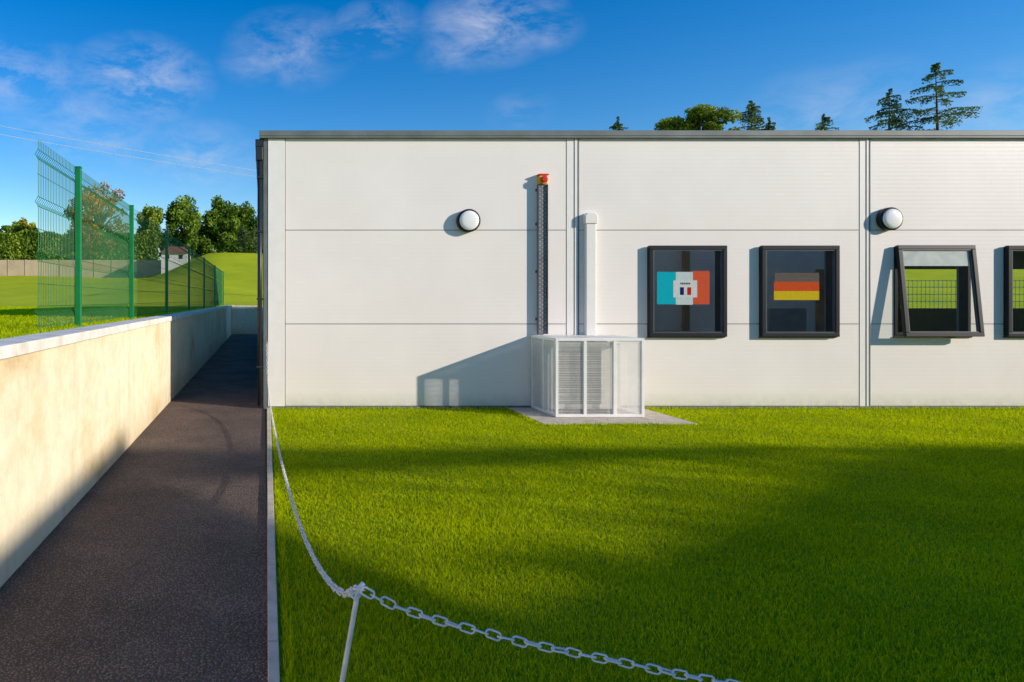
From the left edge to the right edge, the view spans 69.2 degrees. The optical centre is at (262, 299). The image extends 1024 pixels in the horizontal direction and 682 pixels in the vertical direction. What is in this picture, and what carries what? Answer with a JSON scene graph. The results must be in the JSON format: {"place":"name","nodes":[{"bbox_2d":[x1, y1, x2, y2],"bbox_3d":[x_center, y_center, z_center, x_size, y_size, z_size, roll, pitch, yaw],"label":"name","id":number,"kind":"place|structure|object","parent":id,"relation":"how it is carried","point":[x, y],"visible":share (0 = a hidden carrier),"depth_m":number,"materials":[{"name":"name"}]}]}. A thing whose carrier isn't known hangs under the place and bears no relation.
{"place":"outdoors","nodes":[
{"label":"outdoors","id":0,"kind":"place"},
{"bbox_2d":[0,306,218,338],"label":"field","id":1,"kind":"structure","parent":0,"point":[58,321],"depth_m":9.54,"materials":[{"name":"green plant"}]},
{"bbox_2d":[35,140,223,328],"bbox_3d":[-2.022,-0.570,20.372,0.112,1.780,28.324,0,0,0],"label":"fence","id":2,"kind":"object","parent":1,"relation":"on","point":[210,296],"visible":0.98,"depth_m":9.07,"materials":[{"name":"green metal"}]},
{"bbox_2d":[0,334,267,681],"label":"path","id":3,"kind":"structure","parent":0,"point":[145,560],"depth_m":4.15,"materials":[{"name":"grey asphalt"}]},
{"bbox_2d":[265,409,266,495],"bbox_3d":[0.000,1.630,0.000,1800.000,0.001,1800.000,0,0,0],"label":"ground","id":4,"kind":"structure","parent":0,"point":[266,445],"depth_m":7.98,"materials":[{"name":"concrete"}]},
{"bbox_2d":[0,305,233,587],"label":"retaining wall","id":5,"kind":"structure","parent":4,"relation":"on","point":[81,408],"depth_m":5.35,"materials":[{"name":"beige concrete"}]},
{"bbox_2d":[232,306,262,333],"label":"retaining wall","id":6,"kind":"structure","parent":4,"relation":"on","point":[244,319],"depth_m":32.00,"materials":[{"name":"beige concrete"}]},
{"bbox_2d":[267,408,279,681],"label":"kerb","id":7,"kind":"structure","parent":4,"relation":"on","point":[273,661],"depth_m":3.87,"materials":[{"name":"concrete"}]},
{"bbox_2d":[255,130,1023,408],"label":"modular building","id":8,"kind":"structure","parent":4,"relation":"on","point":[387,282],"depth_m":10.08,"materials":[{"name":"grey metal"}]},
{"bbox_2d":[456,209,480,232],"bbox_3d":[3.018,-1.165,10.016,0.340,0.340,0.128,0,0,0],"label":"bulkhead light","id":9,"kind":"object","parent":8,"relation":"attached to","point":[468,220],"visible":1,"depth_m":9.96,"materials":[{"name":"white plastic"}]},
{"bbox_2d":[535,184,547,333],"bbox_3d":[4.112,-0.600,10.042,0.180,2.200,0.074,0,0,0],"label":"cable tray","id":10,"kind":"object","parent":8,"relation":"attached to","point":[541,224],"visible":1,"depth_m":10.04,"materials":[{"name":"grey metal"}]},
{"bbox_2d":[537,174,548,183],"bbox_3d":[4.114,-1.778,10.017,0.150,0.147,0.123,0,0,0],"label":"emergency button","id":11,"kind":"object","parent":8,"relation":"attached to","point":[542,178],"visible":1,"depth_m":10.00,"materials":[{"name":"red plastic"}]},
{"bbox_2d":[583,213,597,334],"bbox_3d":[4.811,-0.365,10.032,0.186,1.830,0.094,0,0,0],"label":"pipe trunking","id":12,"kind":"object","parent":8,"relation":"attached to","point":[590,221],"visible":0.83,"depth_m":10.00,"materials":[{"name":"white plastic"}]},
{"bbox_2d":[657,271,709,304],"bbox_3d":[6.182,-0.179,10.034,0.772,0.496,0.004,0,0,0],"label":"flag poster","id":13,"kind":"object","parent":8,"relation":"attached to","point":[684,288],"visible":1,"depth_m":10.04,"materials":[{"name":"paper"}]},
{"bbox_2d":[646,245,726,337],"bbox_3d":[6.240,-0.122,10.103,1.150,1.355,0.195,0,0,0],"label":"window","id":14,"kind":"structure","parent":8,"relation":"in","point":[720,250],"depth_m":10.01,"materials":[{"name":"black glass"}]},
{"bbox_2d":[774,273,818,299],"bbox_3d":[7.847,-0.201,10.036,0.665,0.401,0.001,0,0,0],"label":"flag poster","id":15,"kind":"object","parent":8,"relation":"attached to","point":[796,286],"visible":1,"depth_m":10.04,"materials":[{"name":"multicoloured paper"}]},
{"bbox_2d":[758,245,839,337],"bbox_3d":[7.890,-0.122,10.103,1.150,1.355,0.195,0,0,0],"label":"window","id":16,"kind":"structure","parent":8,"relation":"in","point":[832,251],"depth_m":10.01,"materials":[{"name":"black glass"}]},
{"bbox_2d":[816,269,823,331],"bbox_3d":[10.350,0.465,12.265,0.800,2.030,0.050,0,0,0],"label":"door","id":17,"kind":"structure","parent":8,"relation":"in","point":[819,303],"depth_m":12.24,"materials":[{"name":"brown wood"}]},
{"bbox_2d":[876,207,902,230],"bbox_3d":[9.206,-1.190,10.016,0.340,0.340,0.128,0,0,0],"label":"bulkhead light","id":18,"kind":"object","parent":8,"relation":"attached to","point":[889,219],"visible":1,"depth_m":9.97,"materials":[{"name":"white plastic"}]},
{"bbox_2d":[893,245,984,337],"bbox_3d":[9.880,-0.125,10.038,1.150,1.360,0.324,0,0,0],"label":"window","id":19,"kind":"structure","parent":8,"relation":"in","point":[963,256],"depth_m":10.01,"materials":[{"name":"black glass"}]},
{"bbox_2d":[1003,245,1023,337],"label":"window","id":20,"kind":"structure","parent":8,"relation":"in","point":[1008,250],"depth_m":10.02,"materials":[{"name":"black metal"}]},
{"bbox_2d":[900,280,1023,307],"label":"fence","id":21,"kind":"object","parent":4,"relation":"on","point":[951,294],"visible":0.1,"depth_m":23.95,"materials":[{"name":"green metal"}]},
{"bbox_2d":[0,252,1023,307],"bbox_3d":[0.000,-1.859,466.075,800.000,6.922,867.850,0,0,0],"label":"hills","id":22,"kind":"structure","parent":0,"point":[240,278],"depth_m":54.83,"materials":[{"name":"green plant"}]},
{"bbox_2d":[0,223,22,232],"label":"broadleaf tree","id":23,"kind":"object","parent":22,"relation":"on","point":[15,228],"visible":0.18,"depth_m":81.56,"materials":[{"name":"green plant"}]},
{"bbox_2d":[12,217,37,231],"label":"broadleaf tree","id":24,"kind":"object","parent":22,"relation":"on","point":[25,225],"visible":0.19,"depth_m":83.55,"materials":[{"name":"green plant"}]},
{"bbox_2d":[0,229,158,259],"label":"hedge","id":25,"kind":"object","parent":22,"relation":"on","point":[21,245],"visible":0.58,"depth_m":76.56,"materials":[{"name":"green plant"}]},
{"bbox_2d":[0,259,160,277],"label":"timber fence","id":26,"kind":"object","parent":22,"relation":"on","point":[8,267],"visible":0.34,"depth_m":76.00,"materials":[{"name":"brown wood"}]},
{"bbox_2d":[63,181,128,259],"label":"broadleaf tree","id":27,"kind":"object","parent":22,"relation":"on","point":[95,212],"visible":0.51,"depth_m":76.43,"materials":[{"name":"green plant"}]},
{"bbox_2d":[136,204,164,259],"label":"broadleaf tree","id":28,"kind":"object","parent":22,"relation":"on","point":[153,214],"visible":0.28,"depth_m":79.38,"materials":[{"name":"green plant"}]},
{"bbox_2d":[160,247,191,273],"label":"bungalow","id":29,"kind":"object","parent":22,"relation":"on","point":[178,255],"visible":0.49,"depth_m":72.00,"materials":[{"name":"paint"}]},
{"bbox_2d":[158,194,215,259],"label":"broadleaf tree","id":30,"kind":"object","parent":22,"relation":"on","point":[184,217],"visible":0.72,"depth_m":80.36,"materials":[{"name":"green plant"}]},
{"bbox_2d":[198,195,248,252],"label":"broadleaf tree","id":31,"kind":"object","parent":22,"relation":"on","point":[225,225],"visible":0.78,"depth_m":82.16,"materials":[{"name":"green plant"}]},
{"bbox_2d":[235,222,253,252],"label":"conifer tree","id":32,"kind":"object","parent":22,"relation":"on","point":[242,232],"visible":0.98,"depth_m":75.83,"materials":[{"name":"green plant"}]},
{"bbox_2d":[238,201,262,253],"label":"broadleaf tree","id":33,"kind":"object","parent":22,"relation":"on","point":[251,222],"visible":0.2,"depth_m":83.56,"materials":[{"name":"green plant"}]},
{"bbox_2d":[248,226,256,252],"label":"conifer tree","id":34,"kind":"object","parent":22,"relation":"on","point":[254,247],"visible":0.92,"depth_m":74.92,"materials":[{"name":"green plant"}]},
{"bbox_2d":[609,116,627,129],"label":"conifer tree","id":35,"kind":"object","parent":22,"relation":"on","point":[618,126],"visible":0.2,"depth_m":85.86,"materials":[{"name":"green plant"}]},
{"bbox_2d":[654,103,741,129],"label":"broadleaf tree","id":36,"kind":"object","parent":22,"relation":"on","point":[699,116],"visible":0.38,"depth_m":84.42,"materials":[{"name":"green plant"}]},
{"bbox_2d":[738,100,764,129],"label":"conifer tree","id":37,"kind":"object","parent":22,"relation":"on","point":[753,109],"visible":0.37,"depth_m":87.71,"materials":[{"name":"green plant"}]},
{"bbox_2d":[759,117,775,129],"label":"conifer tree","id":38,"kind":"object","parent":22,"relation":"on","point":[768,126],"visible":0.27,"depth_m":86.79,"materials":[{"name":"green plant"}]},
{"bbox_2d":[815,113,838,129],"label":"conifer tree","id":39,"kind":"object","parent":22,"relation":"on","point":[822,124],"visible":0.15,"depth_m":86.66,"materials":[{"name":"green plant"}]},
{"bbox_2d":[864,88,923,129],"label":"conifer tree","id":40,"kind":"object","parent":22,"relation":"on","point":[887,101],"visible":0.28,"depth_m":87.61,"materials":[{"name":"green plant"}]},
{"bbox_2d":[890,62,982,129],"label":"conifer tree","id":41,"kind":"object","parent":22,"relation":"on","point":[935,69],"visible":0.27,"depth_m":85.89,"materials":[{"name":"green plant"}]},
{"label":"utility pole","id":42,"kind":"object","parent":22,"relation":"on","visible":0},
{"bbox_2d":[0,134,256,176],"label":"overhead wire","id":43,"kind":"object","parent":42,"relation":"attached to","point":[128,156],"visible":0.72,"depth_m":39.99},
{"bbox_2d":[2,126,256,170],"bbox_3d":[-12.775,-9.969,40.001,35.254,6.486,0.024,0,0,0],"label":"overhead wire","id":44,"kind":"object","parent":42,"relation":"attached to","point":[131,149],"visible":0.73,"depth_m":39.99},
{"bbox_2d":[0,0,1023,259],"label":"sky","id":45,"kind":"structure","parent":0,"point":[199,80],"materials":[{"name":"blue"}]},
{"bbox_2d":[271,405,1023,681],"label":"lawn","id":46,"kind":"structure","parent":0,"point":[280,633],"depth_m":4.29,"materials":[{"name":"plant"}]},
{"bbox_2d":[339,581,364,681],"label":"chain post","id":47,"kind":"object","parent":46,"relation":"on","point":[350,632],"visible":0.98,"depth_m":1.89,"materials":[{"name":"white metal"}]},
{"bbox_2d":[266,344,739,681],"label":"chain","id":48,"kind":"object","parent":47,"relation":"hanging from","point":[347,592],"visible":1,"depth_m":1.90,"materials":[{"name":"white plastic"}]},
{"bbox_2d":[508,408,696,424],"bbox_3d":[4.590,1.617,9.420,1.980,0.066,1.320,0,0,0],"label":"concrete pad","id":49,"kind":"object","parent":46,"relation":"on","point":[653,417],"visible":0.4,"depth_m":9.13,"materials":[{"name":"grey concrete"}]},
{"bbox_2d":[540,341,606,413],"bbox_3d":[4.500,1.080,9.743,0.960,1.006,0.562,0,0,0],"label":"condenser unit","id":50,"kind":"object","parent":49,"relation":"on","point":[601,371],"visible":0.56,"depth_m":9.48,"materials":[{"name":"white metal"}]},
{"bbox_2d":[531,335,643,416],"bbox_3d":[4.550,1.048,9.630,1.200,1.065,0.840,0,0,0],"label":"security cage","id":51,"kind":"object","parent":49,"relation":"on","point":[614,377],"visible":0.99,"depth_m":9.23,"materials":[{"name":"white metal"}]}
]}

